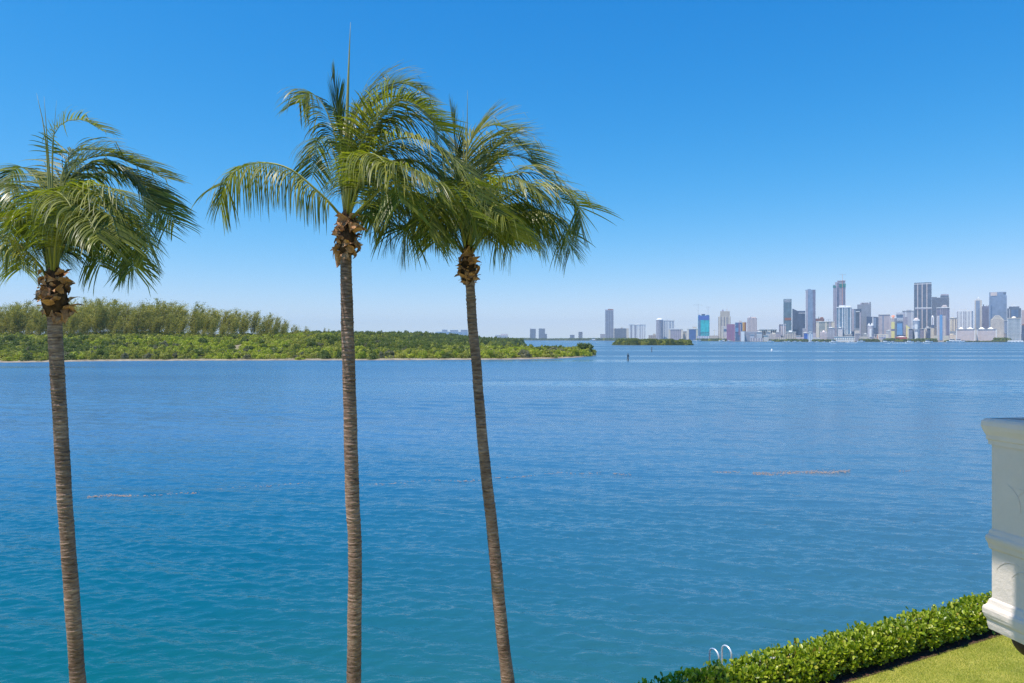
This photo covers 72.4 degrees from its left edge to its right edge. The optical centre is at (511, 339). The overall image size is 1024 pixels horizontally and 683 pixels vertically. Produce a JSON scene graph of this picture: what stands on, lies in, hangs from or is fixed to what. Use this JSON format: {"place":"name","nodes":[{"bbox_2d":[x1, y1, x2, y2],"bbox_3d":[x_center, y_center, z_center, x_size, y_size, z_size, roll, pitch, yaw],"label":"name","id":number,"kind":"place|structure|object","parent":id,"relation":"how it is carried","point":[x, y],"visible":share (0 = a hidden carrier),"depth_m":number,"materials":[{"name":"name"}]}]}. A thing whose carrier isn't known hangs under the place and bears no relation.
{"place":"outdoors","nodes":[
{"label":"outdoors","id":0,"kind":"place"},
{"bbox_2d":[13,344,543,360],"bbox_3d":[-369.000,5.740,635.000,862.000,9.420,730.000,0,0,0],"label":"terrain","id":1,"kind":"structure","parent":0,"point":[237,347],"depth_m":347.57,"materials":[{"name":"beige soil"}]},
{"bbox_2d":[0,310,11,333],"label":"casuarina tree","id":2,"kind":"object","parent":1,"relation":"on","point":[6,320],"visible":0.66,"depth_m":457.82,"materials":[{"name":"green plant"}]},
{"bbox_2d":[6,304,32,333],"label":"casuarina tree","id":3,"kind":"object","parent":1,"relation":"on","point":[15,320],"visible":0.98,"depth_m":450.85,"materials":[{"name":"green plant"}]},
{"bbox_2d":[12,307,32,332],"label":"casuarina tree","id":4,"kind":"object","parent":1,"relation":"on","point":[24,322],"visible":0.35,"depth_m":474.27,"materials":[{"name":"green plant"}]},
{"bbox_2d":[20,352,37,360],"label":"mangrove bush","id":5,"kind":"object","parent":1,"relation":"on","point":[29,356],"visible":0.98,"depth_m":313.43,"materials":[{"name":"green plant"}]},
{"bbox_2d":[30,304,44,334],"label":"casuarina tree","id":6,"kind":"object","parent":1,"relation":"on","point":[35,316],"visible":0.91,"depth_m":449.42,"materials":[{"name":"green plant"}]},
{"bbox_2d":[32,313,46,335],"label":"casuarina tree","id":7,"kind":"object","parent":1,"relation":"on","point":[41,325],"visible":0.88,"depth_m":447.38,"materials":[{"name":"green plant"}]},
{"bbox_2d":[65,310,86,335],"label":"casuarina tree","id":8,"kind":"object","parent":1,"relation":"on","point":[72,320],"visible":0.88,"depth_m":439.29,"materials":[{"name":"green plant"}]},
{"bbox_2d":[71,305,93,334],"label":"casuarina tree","id":9,"kind":"object","parent":1,"relation":"on","point":[81,308],"visible":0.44,"depth_m":450.64,"materials":[{"name":"green plant"}]},
{"bbox_2d":[77,313,95,334],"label":"casuarina tree","id":10,"kind":"object","parent":1,"relation":"on","point":[82,329],"visible":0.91,"depth_m":443.75,"materials":[{"name":"green plant"}]},
{"bbox_2d":[90,298,115,334],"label":"casuarina tree","id":11,"kind":"object","parent":1,"relation":"on","point":[98,311],"visible":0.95,"depth_m":447.97,"materials":[{"name":"green plant"}]},
{"bbox_2d":[97,305,113,333],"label":"casuarina tree","id":12,"kind":"object","parent":1,"relation":"on","point":[105,324],"visible":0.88,"depth_m":451.17,"materials":[{"name":"green plant"}]},
{"bbox_2d":[107,304,123,332],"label":"casuarina tree","id":13,"kind":"object","parent":1,"relation":"on","point":[115,316],"visible":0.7,"depth_m":456.23,"materials":[{"name":"green plant"}]},
{"bbox_2d":[105,299,129,331],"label":"casuarina tree","id":14,"kind":"object","parent":1,"relation":"on","point":[116,305],"visible":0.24,"depth_m":469.55,"materials":[{"name":"green plant"}]},
{"bbox_2d":[111,316,129,333],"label":"casuarina tree","id":15,"kind":"object","parent":1,"relation":"on","point":[116,329],"visible":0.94,"depth_m":442.27,"materials":[{"name":"green plant"}]},
{"bbox_2d":[120,302,131,330],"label":"casuarina tree","id":16,"kind":"object","parent":1,"relation":"on","point":[126,309],"visible":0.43,"depth_m":487.01,"materials":[{"name":"green plant"}]},
{"bbox_2d":[123,311,142,333],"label":"casuarina tree","id":17,"kind":"object","parent":1,"relation":"on","point":[131,319],"visible":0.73,"depth_m":453.07,"materials":[{"name":"green plant"}]},
{"bbox_2d":[132,305,163,333],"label":"casuarina tree","id":18,"kind":"object","parent":1,"relation":"on","point":[142,321],"visible":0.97,"depth_m":452.34,"materials":[{"name":"green plant"}]},
{"bbox_2d":[138,303,171,332],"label":"casuarina tree","id":19,"kind":"object","parent":1,"relation":"on","point":[150,307],"visible":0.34,"depth_m":471.05,"materials":[{"name":"green plant"}]},
{"bbox_2d":[150,316,170,334],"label":"casuarina tree","id":20,"kind":"object","parent":1,"relation":"on","point":[156,322],"visible":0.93,"depth_m":449.76,"materials":[{"name":"green plant"}]},
{"bbox_2d":[148,302,179,332],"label":"casuarina tree","id":21,"kind":"object","parent":1,"relation":"on","point":[161,305],"visible":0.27,"depth_m":474.36,"materials":[{"name":"green plant"}]},
{"bbox_2d":[160,312,179,334],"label":"casuarina tree","id":22,"kind":"object","parent":1,"relation":"on","point":[168,319],"visible":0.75,"depth_m":448.86,"materials":[{"name":"green plant"}]},
{"bbox_2d":[167,316,184,335],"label":"casuarina tree","id":23,"kind":"object","parent":1,"relation":"on","point":[173,326],"visible":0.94,"depth_m":442.02,"materials":[{"name":"green plant"}]},
{"bbox_2d":[175,304,194,331],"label":"casuarina tree","id":24,"kind":"object","parent":1,"relation":"on","point":[184,314],"visible":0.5,"depth_m":465.05,"materials":[{"name":"green plant"}]},
{"bbox_2d":[178,315,197,333],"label":"casuarina tree","id":25,"kind":"object","parent":1,"relation":"on","point":[183,327],"visible":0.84,"depth_m":457.84,"materials":[{"name":"green plant"}]},
{"bbox_2d":[188,302,208,333],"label":"casuarina tree","id":26,"kind":"object","parent":1,"relation":"on","point":[196,310],"visible":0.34,"depth_m":491.49,"materials":[{"name":"green plant"}]},
{"bbox_2d":[193,312,207,334],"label":"casuarina tree","id":27,"kind":"object","parent":1,"relation":"on","point":[197,327],"visible":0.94,"depth_m":451.01,"materials":[{"name":"green plant"}]},
{"bbox_2d":[208,317,221,336],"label":"casuarina tree","id":28,"kind":"object","parent":1,"relation":"on","point":[212,328],"visible":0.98,"depth_m":443.19,"materials":[{"name":"green plant"}]},
{"bbox_2d":[219,309,243,333],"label":"casuarina tree","id":29,"kind":"object","parent":1,"relation":"on","point":[226,316],"visible":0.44,"depth_m":481.60,"materials":[{"name":"green plant"}]},
{"bbox_2d":[225,313,241,334],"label":"casuarina tree","id":30,"kind":"object","parent":1,"relation":"on","point":[228,321],"visible":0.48,"depth_m":471.99,"materials":[{"name":"green plant"}]},
{"bbox_2d":[228,318,243,334],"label":"casuarina tree","id":31,"kind":"object","parent":1,"relation":"on","point":[233,328],"visible":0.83,"depth_m":460.12,"materials":[{"name":"green plant"}]},
{"bbox_2d":[237,317,251,334],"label":"casuarina tree","id":32,"kind":"object","parent":1,"relation":"on","point":[242,331],"visible":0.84,"depth_m":474.55,"materials":[{"name":"green plant"}]},
{"bbox_2d":[240,310,256,335],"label":"casuarina tree","id":33,"kind":"object","parent":1,"relation":"on","point":[246,315],"visible":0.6,"depth_m":482.93,"materials":[{"name":"green plant"}]},
{"bbox_2d":[250,310,265,334],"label":"casuarina tree","id":34,"kind":"object","parent":1,"relation":"on","point":[254,319],"visible":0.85,"depth_m":486.57,"materials":[{"name":"green plant"}]},
{"bbox_2d":[255,317,266,335],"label":"casuarina tree","id":35,"kind":"object","parent":1,"relation":"on","point":[258,330],"visible":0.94,"depth_m":470.14,"materials":[{"name":"green plant"}]},
{"bbox_2d":[65,356,565,359],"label":"shore grass","id":36,"kind":"structure","parent":1,"relation":"on","point":[303,357],"depth_m":344.92,"materials":[{"name":"green plant"}]},
{"bbox_2d":[518,349,531,357],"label":"mangrove bush","id":37,"kind":"object","parent":1,"relation":"on","point":[526,353],"visible":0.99,"depth_m":363.84,"materials":[{"name":"green plant"}]},
{"bbox_2d":[576,342,593,353],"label":"mangrove bush","id":38,"kind":"object","parent":1,"relation":"on","point":[584,346],"visible":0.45,"depth_m":429.60,"materials":[{"name":"green plant"}]},
{"bbox_2d":[0,355,593,361],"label":"beach","id":39,"kind":"structure","parent":0,"point":[294,359],"depth_m":339.10,"materials":[{"name":"beige sand"}]},
{"bbox_2d":[0,340,1023,682],"bbox_3d":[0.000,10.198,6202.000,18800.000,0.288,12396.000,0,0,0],"label":"water","id":40,"kind":"structure","parent":0,"point":[670,548],"depth_m":42.36,"materials":[{"name":"blue liquid"}]},
{"bbox_2d":[87,469,900,497],"bbox_3d":[2.054,10.177,51.419,60.413,0.023,4.198,0,0,-9],"label":"floating seaweed","id":41,"kind":"object","parent":40,"relation":"on","point":[759,473],"visible":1,"depth_m":53.04,"materials":[{"name":"brown plant"}]},
{"bbox_2d":[0,0,1023,338],"label":"sky","id":42,"kind":"structure","parent":0,"point":[753,156],"materials":[{"name":"blue"}]},
{"bbox_2d":[534,340,854,341],"bbox_3d":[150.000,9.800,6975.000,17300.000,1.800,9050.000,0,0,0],"label":"land","id":43,"kind":"structure","parent":0,"point":[588,340],"depth_m":5227.27,"materials":[{"name":"green plant"}]},
{"bbox_2d":[435,330,467,335],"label":"hotel","id":44,"kind":"structure","parent":43,"relation":"on","point":[463,332],"depth_m":5904.86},
{"bbox_2d":[605,309,613,337],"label":"condominium tower","id":45,"kind":"structure","parent":43,"relation":"on","point":[609,323],"depth_m":4899.53,"materials":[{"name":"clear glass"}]},
{"bbox_2d":[614,328,628,337],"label":"apartment block","id":46,"kind":"structure","parent":43,"relation":"on","point":[621,332],"depth_m":4998.76,"materials":[{"name":"concrete"}]},
{"bbox_2d":[629,324,645,338],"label":"apartment block","id":47,"kind":"structure","parent":43,"relation":"on","point":[638,331],"depth_m":4599.22,"materials":[{"name":"white concrete"}]},
{"bbox_2d":[656,318,662,339],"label":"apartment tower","id":48,"kind":"structure","parent":43,"relation":"on","point":[659,328],"depth_m":4552.63,"materials":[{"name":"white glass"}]},
{"bbox_2d":[663,320,674,338],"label":"apartment tower","id":49,"kind":"structure","parent":43,"relation":"on","point":[668,324],"depth_m":4600.87,"materials":[{"name":"white concrete"}]},
{"bbox_2d":[668,329,682,339],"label":"apartment block","id":50,"kind":"structure","parent":43,"relation":"on","point":[675,334],"depth_m":4350.34,"materials":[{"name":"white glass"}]},
{"bbox_2d":[687,327,697,339],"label":"apartment block","id":51,"kind":"structure","parent":43,"relation":"on","point":[692,333],"depth_m":4300.00,"materials":[{"name":"blue glass"}]},
{"bbox_2d":[698,314,709,335],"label":"unfinished tower","id":52,"kind":"structure","parent":43,"relation":"on","point":[703,324],"depth_m":4199.19,"materials":[{"name":"blue glass"}]},
{"bbox_2d":[718,308,730,338],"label":"stepped tower","id":53,"kind":"structure","parent":43,"relation":"on","point":[724,318],"depth_m":3901.40,"materials":[{"name":"beige concrete"}]},
{"bbox_2d":[727,324,734,340],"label":"plum building","id":54,"kind":"structure","parent":43,"relation":"on","point":[731,331],"depth_m":3299.09,"materials":[{"name":"purple concrete"}]},
{"bbox_2d":[735,321,741,340],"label":"office tower","id":55,"kind":"structure","parent":43,"relation":"on","point":[738,328],"depth_m":3350.39,"materials":[{"name":"blue glass"}]},
{"bbox_2d":[747,316,756,331],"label":"apartment tower","id":56,"kind":"structure","parent":43,"relation":"on","point":[751,323],"depth_m":3300.90,"materials":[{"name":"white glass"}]},
{"bbox_2d":[783,299,791,331],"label":"glass tower","id":57,"kind":"structure","parent":43,"relation":"on","point":[787,312],"depth_m":3249.53,"materials":[{"name":"glass"}]},
{"bbox_2d":[792,309,798,334],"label":"slanted tower","id":58,"kind":"structure","parent":43,"relation":"on","point":[795,320],"depth_m":3299.88,"materials":[{"name":"blue glass"}]},
{"bbox_2d":[799,311,804,336],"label":"office tower","id":59,"kind":"structure","parent":43,"relation":"on","point":[801,320],"depth_m":3349.70,"materials":[{"name":"blue glass"}]},
{"bbox_2d":[805,289,815,333],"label":"glass tower","id":60,"kind":"structure","parent":43,"relation":"on","point":[810,309],"depth_m":3149.80,"materials":[{"name":"blue glass"}]},
{"bbox_2d":[816,321,834,337],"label":"apartment tower","id":61,"kind":"structure","parent":43,"relation":"on","point":[823,325],"depth_m":3002.94,"materials":[{"name":"white concrete"}]},
{"bbox_2d":[833,280,845,335],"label":"unfinished tower","id":62,"kind":"structure","parent":43,"relation":"on","point":[837,294],"depth_m":3301.93,"materials":[{"name":"grey concrete"}]},
{"bbox_2d":[833,287,844,335],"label":"windows","id":63,"kind":"structure","parent":62,"relation":"in","point":[840,287],"depth_m":3306.74,"materials":[{"name":"grey glass"}]},
{"bbox_2d":[836,305,851,335],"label":"apartment tower","id":64,"kind":"structure","parent":43,"relation":"on","point":[844,317],"depth_m":2898.78,"materials":[{"name":"white glass"}]},
{"bbox_2d":[834,336,854,341],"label":"waterfront hall","id":65,"kind":"structure","parent":43,"relation":"on","point":[844,338],"depth_m":2639.63,"materials":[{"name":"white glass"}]},
{"bbox_2d":[852,309,860,335],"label":"apartment tower","id":66,"kind":"structure","parent":43,"relation":"on","point":[856,318],"depth_m":2949.71,"materials":[{"name":"glass"}]},
{"bbox_2d":[857,302,870,335],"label":"office tower","id":67,"kind":"structure","parent":43,"relation":"on","point":[865,307],"depth_m":3149.32,"materials":[{"name":"stone"}]},
{"bbox_2d":[861,304,870,332],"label":"windows","id":68,"kind":"structure","parent":67,"relation":"in","point":[862,309],"depth_m":3150.70,"materials":[{"name":"glass"}]},
{"bbox_2d":[867,323,873,338],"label":"round tower","id":69,"kind":"structure","parent":43,"relation":"on","point":[870,328],"depth_m":2720.39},
{"bbox_2d":[866,317,877,336],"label":"glass tower","id":70,"kind":"structure","parent":43,"relation":"on","point":[872,320],"depth_m":3095.73,"materials":[{"name":"glass"}]},
{"bbox_2d":[878,314,889,333],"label":"apartment tower","id":71,"kind":"structure","parent":43,"relation":"on","point":[883,323],"depth_m":2950.29,"materials":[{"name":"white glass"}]},
{"bbox_2d":[890,315,896,337],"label":"round tower","id":72,"kind":"structure","parent":43,"relation":"on","point":[893,326],"depth_m":2700.12,"materials":[{"name":"white glass"}]},
{"bbox_2d":[896,312,902,336],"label":"glass tower","id":73,"kind":"structure","parent":43,"relation":"on","point":[899,316],"depth_m":2848.97,"materials":[{"name":"glass"}]},
{"bbox_2d":[902,310,913,327],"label":"apartment tower","id":74,"kind":"structure","parent":43,"relation":"on","point":[909,314],"depth_m":3047.17,"materials":[{"name":"grey concrete"}]},
{"bbox_2d":[913,318,919,338],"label":"round tower","id":75,"kind":"structure","parent":43,"relation":"on","point":[916,327],"depth_m":2649.82,"materials":[{"name":"white glass"}]},
{"bbox_2d":[914,282,931,328],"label":"office tower","id":76,"kind":"structure","parent":43,"relation":"on","point":[923,302],"depth_m":3148.53,"materials":[{"name":"glass"}]},
{"bbox_2d":[932,294,948,326],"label":"office tower","id":77,"kind":"structure","parent":43,"relation":"on","point":[943,299],"depth_m":3255.95,"materials":[{"name":"grey glass"}]},
{"bbox_2d":[937,315,945,341],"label":"glass fronted tower","id":78,"kind":"structure","parent":43,"relation":"on","point":[941,326],"depth_m":2638.60,"materials":[{"name":"blue glass"}]},
{"bbox_2d":[936,305,949,334],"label":"office tower","id":79,"kind":"structure","parent":43,"relation":"on","point":[943,310],"depth_m":2793.98,"materials":[{"name":"grey concrete"}]},
{"bbox_2d":[950,317,956,330],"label":"apartment tower","id":80,"kind":"structure","parent":43,"relation":"on","point":[953,323],"depth_m":2900.00,"materials":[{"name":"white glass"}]},
{"bbox_2d":[957,309,972,328],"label":"apartment tower","id":81,"kind":"structure","parent":43,"relation":"on","point":[964,318],"depth_m":2850.28,"materials":[{"name":"white glass"}]},
{"bbox_2d":[956,327,974,340],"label":"twin block","id":82,"kind":"structure","parent":43,"relation":"on","point":[962,334],"depth_m":2620.21,"materials":[{"name":"grey concrete"}]},
{"bbox_2d":[974,298,981,340],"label":"apartment tower","id":83,"kind":"structure","parent":43,"relation":"on","point":[977,313],"depth_m":2900.07,"materials":[{"name":"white glass"}]},
{"bbox_2d":[982,304,988,328],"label":"office tower","id":84,"kind":"structure","parent":43,"relation":"on","point":[985,317],"depth_m":2949.73,"materials":[{"name":"grey glass"}]},
{"bbox_2d":[977,327,996,340],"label":"twin block","id":85,"kind":"structure","parent":43,"relation":"on","point":[988,334],"depth_m":2620.09,"materials":[{"name":"grey concrete"}]},
{"bbox_2d":[990,315,1003,337],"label":"gabled office","id":86,"kind":"structure","parent":43,"relation":"on","point":[997,322],"depth_m":2797.66,"materials":[{"name":"beige concrete"}]},
{"bbox_2d":[990,320,1003,336],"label":"windows","id":87,"kind":"structure","parent":86,"relation":"in","point":[994,322],"depth_m":2799.55,"materials":[{"name":"grey glass"}]},
{"bbox_2d":[989,292,1006,327],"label":"office tower","id":88,"kind":"structure","parent":43,"relation":"on","point":[997,303],"depth_m":3000.90,"materials":[{"name":"blue glass"}]},
{"bbox_2d":[1007,316,1020,340],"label":"apartment tower","id":89,"kind":"structure","parent":43,"relation":"on","point":[1014,328],"depth_m":2648.82,"materials":[{"name":"blue glass"}]},
{"bbox_2d":[1007,304,1020,317],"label":"glass tower","id":90,"kind":"structure","parent":43,"relation":"on","point":[1013,310],"depth_m":2950.21,"materials":[{"name":"glass"}]},
{"bbox_2d":[849,634,1023,682],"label":"lawn","id":91,"kind":"structure","parent":0,"point":[962,667],"depth_m":19.13,"materials":[{"name":"green plant"}]},
{"bbox_2d":[0,97,201,682],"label":"coconut palm","id":92,"kind":"object","parent":91,"relation":"on","point":[60,214],"visible":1,"depth_m":14.88,"materials":[{"name":"green plant"}]},
{"bbox_2d":[190,22,518,682],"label":"coconut palm","id":93,"kind":"object","parent":91,"relation":"on","point":[359,164],"visible":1,"depth_m":14.46,"materials":[{"name":"green plant"}]},
{"bbox_2d":[363,90,624,682],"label":"coconut palm","id":94,"kind":"object","parent":91,"relation":"on","point":[525,230],"visible":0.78,"depth_m":15.78,"materials":[{"name":"green plant"}]},
{"bbox_2d":[820,630,1001,682],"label":"mulch bed","id":95,"kind":"object","parent":91,"relation":"on","point":[887,666],"depth_m":19.71,"materials":[{"name":"brown soil"}]},
{"bbox_2d":[638,590,994,682],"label":"hedge","id":96,"kind":"object","parent":95,"relation":"on","point":[862,646],"visible":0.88,"depth_m":18.87,"materials":[{"name":"green plant"}]},
{"bbox_3d":[0.000,2.700,-4.540,28.000,12.600,16.920,0,0,0],"label":"apartment house","id":97,"kind":"object","parent":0,"visible":0},
{"bbox_2d":[981,417,1023,654],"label":"balcony","id":98,"kind":"structure","parent":97,"relation":"attached to","point":[1003,609],"depth_m":3.90,"materials":[{"name":"white paint"}]},
{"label":"seawall","id":99,"kind":"object","parent":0,"visible":0},
{"bbox_2d":[709,645,731,664],"bbox_3d":[5.552,9.703,18.712,0.479,2.994,0.464,0,0,-26],"label":"swim ladder","id":100,"kind":"object","parent":99,"relation":"attached to","point":[715,650],"visible":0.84,"depth_m":18.72,"materials":[{"name":"silver metal"}]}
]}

